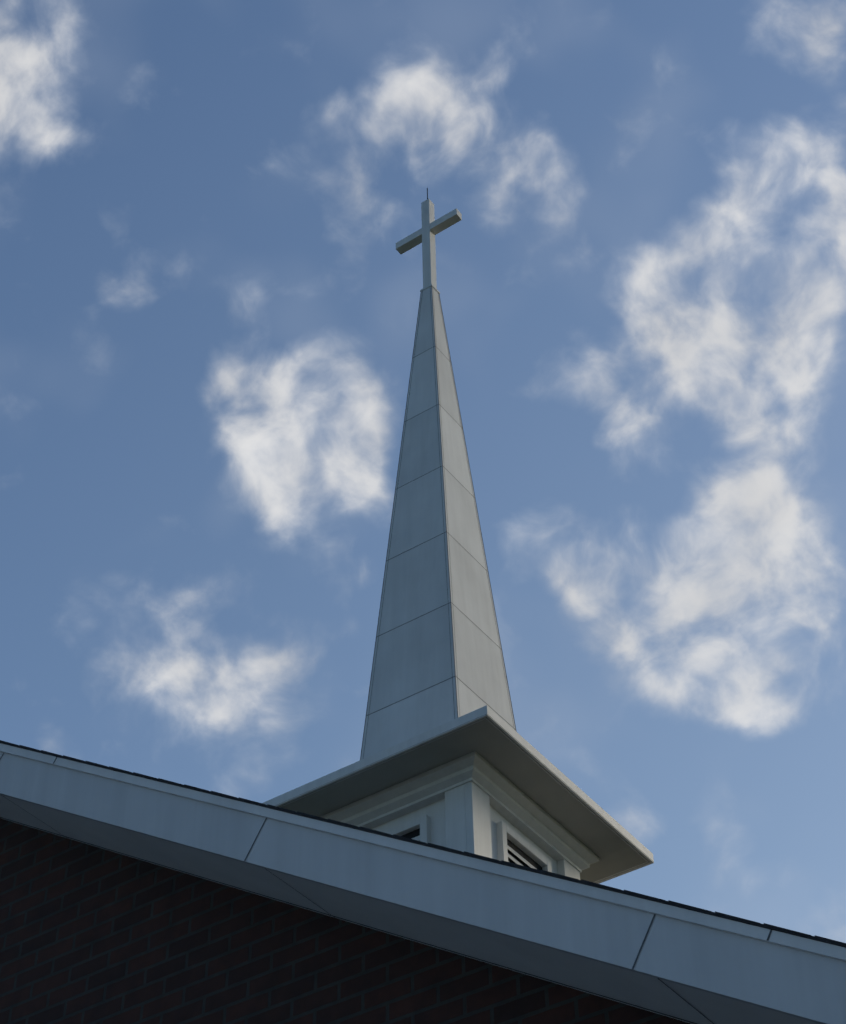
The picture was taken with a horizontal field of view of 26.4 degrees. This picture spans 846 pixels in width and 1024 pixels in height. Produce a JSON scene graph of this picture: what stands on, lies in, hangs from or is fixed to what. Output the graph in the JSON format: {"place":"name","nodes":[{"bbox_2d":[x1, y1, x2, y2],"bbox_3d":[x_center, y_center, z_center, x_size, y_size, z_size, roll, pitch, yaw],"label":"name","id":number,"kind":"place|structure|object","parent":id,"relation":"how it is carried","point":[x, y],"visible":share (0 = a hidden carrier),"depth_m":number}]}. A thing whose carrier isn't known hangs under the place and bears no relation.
{"place":"outdoors","nodes":[
{"label":"outdoors","id":0,"kind":"place"},
{"bbox_2d":[0,818,689,1023],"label":"church walls","id":1,"kind":"structure","parent":0,"point":[90,934],"depth_m":7.01},
{"bbox_2d":[0,740,845,1023],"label":"roof fascia","id":2,"kind":"structure","parent":1,"relation":"on","point":[683,962],"depth_m":5.85},
{"bbox_2d":[263,705,653,883],"bbox_3d":[0.288,5.637,19.577,3.600,5.020,3.600,-26,-49,24],"label":"steeple base","id":3,"kind":"object","parent":2,"relation":"on","point":[486,781],"visible":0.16,"depth_m":20.27},
{"bbox_2d":[360,284,516,759],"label":"spire","id":4,"kind":"structure","parent":3,"relation":"on","point":[438,658],"depth_m":23.51},
{"bbox_2d":[396,188,461,288],"bbox_3d":[0.090,-4.448,29.230,1.210,2.730,0.156,-26,-49,24],"label":"cross","id":5,"kind":"object","parent":4,"relation":"on","point":[428,231],"visible":0.97,"depth_m":29.17},
{"bbox_2d":[0,0,845,942],"label":"sky","id":6,"kind":"structure","parent":0,"point":[209,303]}
]}

